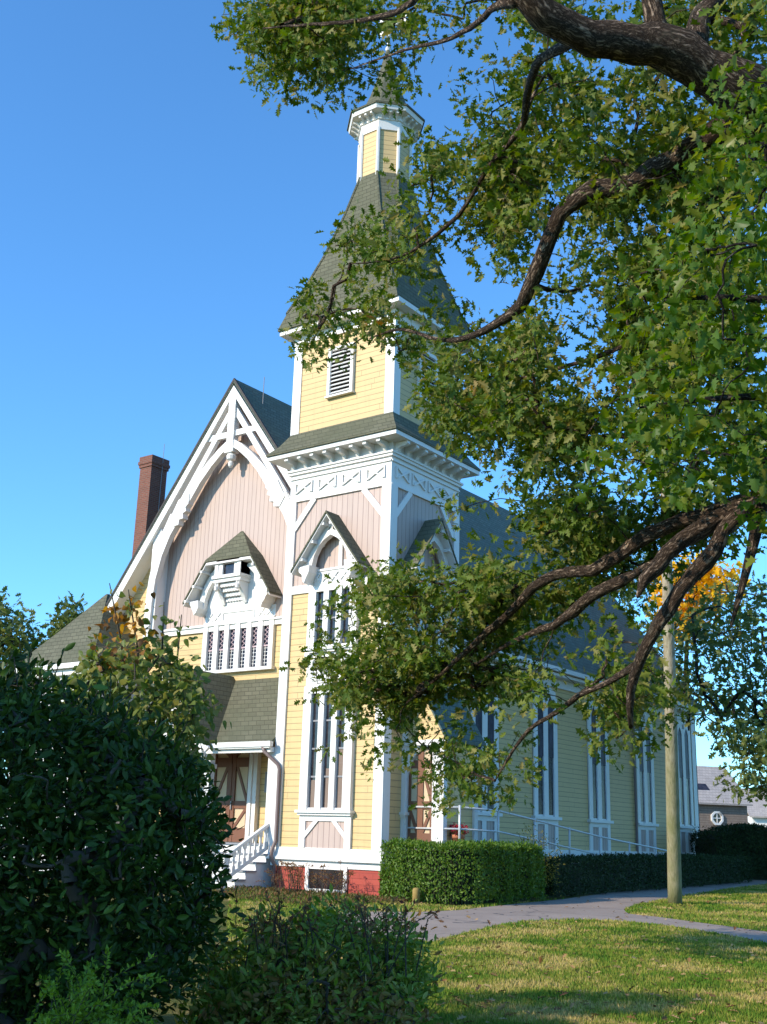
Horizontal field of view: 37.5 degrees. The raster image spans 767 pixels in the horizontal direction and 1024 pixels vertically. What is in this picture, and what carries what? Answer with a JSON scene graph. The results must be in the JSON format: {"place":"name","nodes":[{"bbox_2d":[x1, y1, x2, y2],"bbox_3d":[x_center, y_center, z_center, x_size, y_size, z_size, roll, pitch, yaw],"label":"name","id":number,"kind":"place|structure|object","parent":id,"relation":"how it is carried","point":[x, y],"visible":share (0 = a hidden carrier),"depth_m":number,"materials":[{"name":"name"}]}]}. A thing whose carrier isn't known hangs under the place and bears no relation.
{"place":"outdoors","nodes":[
{"label":"outdoors","id":0,"kind":"place"},
{"bbox_2d":[0,0,766,825],"label":"sky","id":1,"kind":"structure","parent":0,"point":[158,222],"materials":[{"name":"blue"}]},
{"bbox_2d":[5,871,766,1023],"bbox_3d":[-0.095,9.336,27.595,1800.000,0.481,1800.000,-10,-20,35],"label":"lawn","id":2,"kind":"structure","parent":0,"point":[168,1017],"depth_m":14.76,"materials":[{"name":"green plant"}]},
{"bbox_2d":[0,586,49,665],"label":"leafy tree","id":3,"kind":"object","parent":2,"relation":"on","point":[9,627],"visible":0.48,"depth_m":56.04,"materials":[{"name":"green plant"}]},
{"bbox_2d":[40,590,87,643],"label":"leafy tree","id":4,"kind":"object","parent":2,"relation":"on","point":[66,617],"visible":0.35,"depth_m":55.72,"materials":[{"name":"green plant"}]},
{"bbox_2d":[26,945,166,1023],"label":"feathery shrub","id":5,"kind":"object","parent":2,"relation":"on","point":[80,1013],"visible":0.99,"depth_m":6.03,"materials":[{"name":"green plant"}]},
{"bbox_2d":[0,634,246,1023],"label":"laurel bush","id":6,"kind":"object","parent":2,"relation":"on","point":[92,737],"visible":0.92,"depth_m":6.81,"materials":[{"name":"green plant"}]},
{"bbox_2d":[52,582,231,1004],"bbox_3d":[-2.111,2.429,9.406,1.520,3.648,1.941,8,-17,-19],"label":"vine tree","id":7,"kind":"object","parent":2,"relation":"on","point":[172,694],"visible":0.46,"depth_m":9.32,"materials":[{"name":"green plant"}]},
{"bbox_2d":[50,878,411,906],"bbox_3d":[-4.343,9.405,28.159,10.615,0.350,3.558,-10,-20,35],"label":"ground cover","id":8,"kind":"object","parent":2,"relation":"on","point":[255,889],"visible":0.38,"depth_m":26.47,"materials":[{"name":"green plant"}]},
{"bbox_2d":[256,873,286,890],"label":"dried flower plant","id":9,"kind":"object","parent":2,"relation":"on","point":[274,881],"visible":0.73,"depth_m":28.23,"materials":[{"name":"brown plant"}]},
{"bbox_2d":[264,859,290,890],"bbox_3d":[-2.500,8.913,27.511,0.879,0.870,0.683,-10,-20,35],"label":"dried flower plant","id":10,"kind":"object","parent":2,"relation":"on","point":[283,863],"visible":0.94,"depth_m":27.56,"materials":[{"name":"brown plant"}]},
{"bbox_2d":[284,862,294,889],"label":"dried flower plant","id":11,"kind":"object","parent":2,"relation":"on","point":[290,875],"visible":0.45,"depth_m":27.80,"materials":[{"name":"brown plant"}]},
{"bbox_2d":[279,875,301,890],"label":"dried flower plant","id":12,"kind":"object","parent":2,"relation":"on","point":[286,881],"visible":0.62,"depth_m":27.83,"materials":[{"name":"brown plant"}]},
{"bbox_2d":[282,861,301,893],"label":"dried flower plant","id":13,"kind":"object","parent":2,"relation":"on","point":[293,864],"visible":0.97,"depth_m":27.36,"materials":[{"name":"brown plant"}]},
{"bbox_2d":[282,862,302,890],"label":"dried flower plant","id":14,"kind":"object","parent":2,"relation":"on","point":[297,875],"visible":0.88,"depth_m":27.37,"materials":[{"name":"brown plant"}]},
{"bbox_2d":[287,865,309,889],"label":"dried flower plant","id":15,"kind":"object","parent":2,"relation":"on","point":[299,879],"visible":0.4,"depth_m":28.43,"materials":[{"name":"brown plant"}]},
{"bbox_2d":[287,863,316,891],"bbox_3d":[-2.169,8.988,27.623,0.843,0.799,0.812,-10,-20,35],"label":"dried flower plant","id":16,"kind":"object","parent":2,"relation":"on","point":[300,869],"visible":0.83,"depth_m":27.75,"materials":[{"name":"brown plant"}]},
{"bbox_2d":[296,874,318,893],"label":"dried flower plant","id":17,"kind":"object","parent":2,"relation":"on","point":[301,878],"visible":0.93,"depth_m":27.23,"materials":[{"name":"brown plant"}]},
{"bbox_2d":[169,883,451,1023],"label":"garden shrub","id":18,"kind":"object","parent":2,"relation":"on","point":[390,991],"visible":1,"depth_m":8.50,"materials":[{"name":"green plant"}]},
{"bbox_2d":[306,863,328,893],"bbox_3d":[-1.585,9.061,27.800,0.540,0.796,0.613,-3,-17,17],"label":"dried flower plant","id":19,"kind":"object","parent":2,"relation":"on","point":[323,866],"visible":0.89,"depth_m":27.79,"materials":[{"name":"brown plant"}]},
{"bbox_2d":[311,873,325,891],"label":"dried flower plant","id":20,"kind":"object","parent":2,"relation":"on","point":[316,879],"visible":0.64,"depth_m":27.89,"materials":[{"name":"brown plant"}]},
{"bbox_2d":[316,872,333,894],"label":"dried flower plant","id":21,"kind":"object","parent":2,"relation":"on","point":[326,880],"visible":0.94,"depth_m":26.95,"materials":[{"name":"brown plant"}]},
{"bbox_2d":[326,875,346,892],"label":"dried flower plant","id":22,"kind":"object","parent":2,"relation":"on","point":[335,883],"visible":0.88,"depth_m":27.56,"materials":[{"name":"brown plant"}]},
{"bbox_2d":[336,871,353,895],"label":"dried flower plant","id":23,"kind":"object","parent":2,"relation":"on","point":[349,875],"visible":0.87,"depth_m":27.60,"materials":[{"name":"brown plant"}]},
{"bbox_2d":[338,860,355,896],"bbox_3d":[-0.863,8.959,27.518,0.459,0.877,0.708,10,-18,-28],"label":"dried flower plant","id":24,"kind":"object","parent":2,"relation":"on","point":[347,872],"visible":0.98,"depth_m":27.51,"materials":[{"name":"brown plant"}]},
{"bbox_2d":[0,15,704,895],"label":"church","id":25,"kind":"structure","parent":2,"relation":"on","point":[260,521],"depth_m":34.22,"materials":[{"name":"yellow paint"}]},
{"bbox_2d":[214,753,249,841],"bbox_3d":[-4.619,8.334,34.268,1.560,3.250,0.151,-10,-20,35],"label":"door","id":26,"kind":"structure","parent":25,"relation":"in","point":[232,770],"depth_m":34.17,"materials":[{"name":"brown wood"}]},
{"bbox_2d":[201,604,276,673],"bbox_3d":[-4.597,4.035,35.553,3.160,2.020,0.211,-10,-20,35],"label":"window","id":27,"kind":"structure","parent":25,"relation":"in","point":[250,648],"depth_m":35.50,"materials":[{"name":"white paint"}]},
{"bbox_2d":[294,686,355,815],"bbox_3d":[-1.477,6.208,29.543,1.840,3.350,0.221,-10,-20,35],"label":"window","id":28,"kind":"structure","parent":25,"relation":"in","point":[326,787],"depth_m":29.49,"materials":[{"name":"white paint"}]},
{"bbox_2d":[304,865,347,893],"bbox_3d":[-1.446,9.362,28.651,1.360,0.740,0.105,-10,-20,35],"label":"basement window","id":29,"kind":"structure","parent":25,"relation":"in","point":[329,870],"depth_m":28.66,"materials":[{"name":"white paint"}]},
{"bbox_2d":[304,586,359,656],"bbox_3d":[-1.380,2.958,30.482,1.840,1.840,0.221,-10,-20,35],"label":"window","id":30,"kind":"structure","parent":25,"relation":"in","point":[327,624],"depth_m":30.60,"materials":[{"name":"white paint"}]},
{"bbox_2d":[325,342,355,399],"bbox_3d":[-1.234,-4.090,32.637,1.000,1.560,0.155,-10,-20,35],"label":"louver window","id":31,"kind":"structure","parent":25,"relation":"in","point":[339,383],"depth_m":32.62,"materials":[{"name":"white paint"}]},
{"bbox_2d":[399,732,408,817],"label":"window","id":32,"kind":"structure","parent":25,"relation":"in","point":[403,813],"depth_m":28.92,"materials":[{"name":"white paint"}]},
{"bbox_2d":[407,748,432,841],"bbox_3d":[0.979,7.271,28.713,0.800,2.470,0.105,-10,-20,35],"label":"door","id":33,"kind":"structure","parent":25,"relation":"in","point":[416,817],"depth_m":28.67,"materials":[{"name":"brown wood"}]},
{"bbox_2d":[405,599,443,656],"bbox_3d":[1.151,3.121,30.785,0.221,1.840,1.840,-10,-20,35],"label":"window","id":34,"kind":"structure","parent":25,"relation":"in","point":[424,626],"depth_m":30.89,"materials":[{"name":"white paint"}]},
{"bbox_2d":[417,350,437,403],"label":"louver window","id":35,"kind":"structure","parent":25,"relation":"in","point":[434,359],"depth_m":32.87,"materials":[{"name":"white paint"}]},
{"bbox_2d":[469,675,502,816],"bbox_3d":[3.219,7.286,35.940,0.201,4.600,1.920,-10,-20,35],"label":"window","id":36,"kind":"structure","parent":25,"relation":"in","point":[485,723],"depth_m":36.05,"materials":[{"name":"white paint"}]},
{"bbox_2d":[531,686,561,819],"bbox_3d":[5.617,8.268,39.091,0.201,4.600,1.920,-10,-20,35],"label":"window","id":37,"kind":"structure","parent":25,"relation":"in","point":[545,797],"depth_m":39.00,"materials":[{"name":"white paint"}]},
{"bbox_2d":[586,697,613,823],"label":"window","id":38,"kind":"structure","parent":25,"relation":"in","point":[598,776],"depth_m":42.08,"materials":[{"name":"white paint"}]},
{"bbox_2d":[635,712,658,826],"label":"window","id":39,"kind":"structure","parent":25,"relation":"in","point":[646,811],"depth_m":45.45,"materials":[{"name":"white paint"}]},
{"bbox_2d":[677,719,696,828],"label":"window","id":40,"kind":"structure","parent":25,"relation":"in","point":[686,805],"depth_m":48.85,"materials":[{"name":"white paint"}]},
{"bbox_2d":[412,888,419,903],"bbox_3d":[0.746,8.805,25.852,0.170,0.380,0.170,-10,-20,35],"label":"post","id":41,"kind":"object","parent":2,"relation":"on","point":[415,893],"visible":0.85,"depth_m":25.81,"materials":[{"name":"yellow paint"}]},
{"bbox_2d":[378,836,547,904],"bbox_3d":[2.035,8.736,27.575,2.627,1.590,4.085,-10,-20,35],"label":"hedge","id":42,"kind":"object","parent":2,"relation":"on","point":[478,872],"visible":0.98,"depth_m":26.51,"materials":[{"name":"green plant"}]},
{"bbox_2d":[210,0,766,818],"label":"oak tree","id":43,"kind":"object","parent":2,"relation":"on","point":[506,396],"visible":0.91,"depth_m":13.47,"materials":[{"name":"green plant"}]},
{"bbox_2d":[221,888,766,1023],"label":"fallen leaves","id":44,"kind":"object","parent":2,"relation":"on","point":[501,1006],"visible":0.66,"depth_m":13.30,"materials":[{"name":"plant"}]},
{"bbox_2d":[406,805,666,860],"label":"access ramp","id":45,"kind":"structure","parent":2,"relation":"on","point":[459,828],"depth_m":30.36,"materials":[{"name":"metal"}]},
{"bbox_2d":[449,822,468,841],"bbox_3d":[1.847,8.089,28.200,0.572,0.679,0.577,-10,-20,35],"label":"flower pot","id":46,"kind":"object","parent":45,"relation":"on","point":[454,834],"visible":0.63,"depth_m":28.10,"materials":[{"name":"ceramic"}]},
{"bbox_2d":[518,821,565,898],"bbox_3d":[3.826,9.055,29.292,1.875,2.168,2.248,-10,-20,35],"label":"hedge","id":47,"kind":"object","parent":2,"relation":"on","point":[523,839],"visible":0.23,"depth_m":29.41,"materials":[{"name":"green plant"}]},
{"bbox_2d":[510,482,661,620],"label":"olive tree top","id":48,"kind":"object","parent":2,"relation":"on","point":[631,594],"visible":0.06,"depth_m":60.83,"materials":[{"name":"plant"}]},
{"bbox_2d":[535,851,753,897],"bbox_3d":[8.753,11.553,36.214,1.382,1.279,16.640,-9,-20,34],"label":"hedge","id":49,"kind":"object","parent":2,"relation":"on","point":[591,874],"visible":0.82,"depth_m":33.80,"materials":[{"name":"green plant"}]},
{"bbox_2d":[566,41,766,568],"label":"maple tree","id":50,"kind":"object","parent":2,"relation":"on","point":[657,434],"visible":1,"depth_m":8.47,"materials":[{"name":"green plant"}]},
{"bbox_2d":[660,418,681,904],"bbox_3d":[7.200,3.625,28.577,0.356,12.382,3.866,-2,-16,11],"label":"utility pole","id":51,"kind":"object","parent":2,"relation":"on","point":[674,880],"visible":0.49,"depth_m":28.42,"materials":[{"name":"brown wood"}]},
{"bbox_2d":[644,550,750,730],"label":"golden maple","id":52,"kind":"object","parent":2,"relation":"on","point":[708,579],"visible":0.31,"depth_m":49.25,"materials":[{"name":"orange plant"}]},
{"bbox_2d":[631,570,766,781],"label":"shade tree","id":53,"kind":"object","parent":2,"relation":"on","point":[750,617],"visible":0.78,"depth_m":41.45,"materials":[{"name":"green plant"}]},
{"bbox_2d":[697,766,752,833],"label":"barn","id":54,"kind":"structure","parent":2,"relation":"on","point":[715,811],"depth_m":78.13,"materials":[{"name":"grey"}]},
{"bbox_2d":[711,811,723,824],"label":"window","id":55,"kind":"structure","parent":54,"relation":"in","point":[715,818],"depth_m":77.58,"materials":[{"name":"white paint"}]},
{"bbox_2d":[689,822,766,879],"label":"yew bush","id":56,"kind":"object","parent":2,"relation":"on","point":[745,839],"visible":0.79,"depth_m":45.38,"materials":[{"name":"green plant"}]},
{"bbox_2d":[697,703,766,807],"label":"young oak","id":57,"kind":"object","parent":2,"relation":"on","point":[756,790],"visible":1,"depth_m":29.72,"materials":[{"name":"green plant"}]},
{"bbox_2d":[741,788,766,826],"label":"white house","id":58,"kind":"structure","parent":2,"relation":"on","point":[757,812],"depth_m":111.02,"materials":[{"name":"paint"}]},
{"bbox_2d":[344,880,766,940],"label":"driveway","id":59,"kind":"structure","parent":0,"point":[455,922],"depth_m":24.63,"materials":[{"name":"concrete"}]},
{"bbox_2d":[627,914,766,942],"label":"path","id":60,"kind":"structure","parent":0,"point":[754,934],"depth_m":21.91,"materials":[{"name":"concrete"}]}
]}

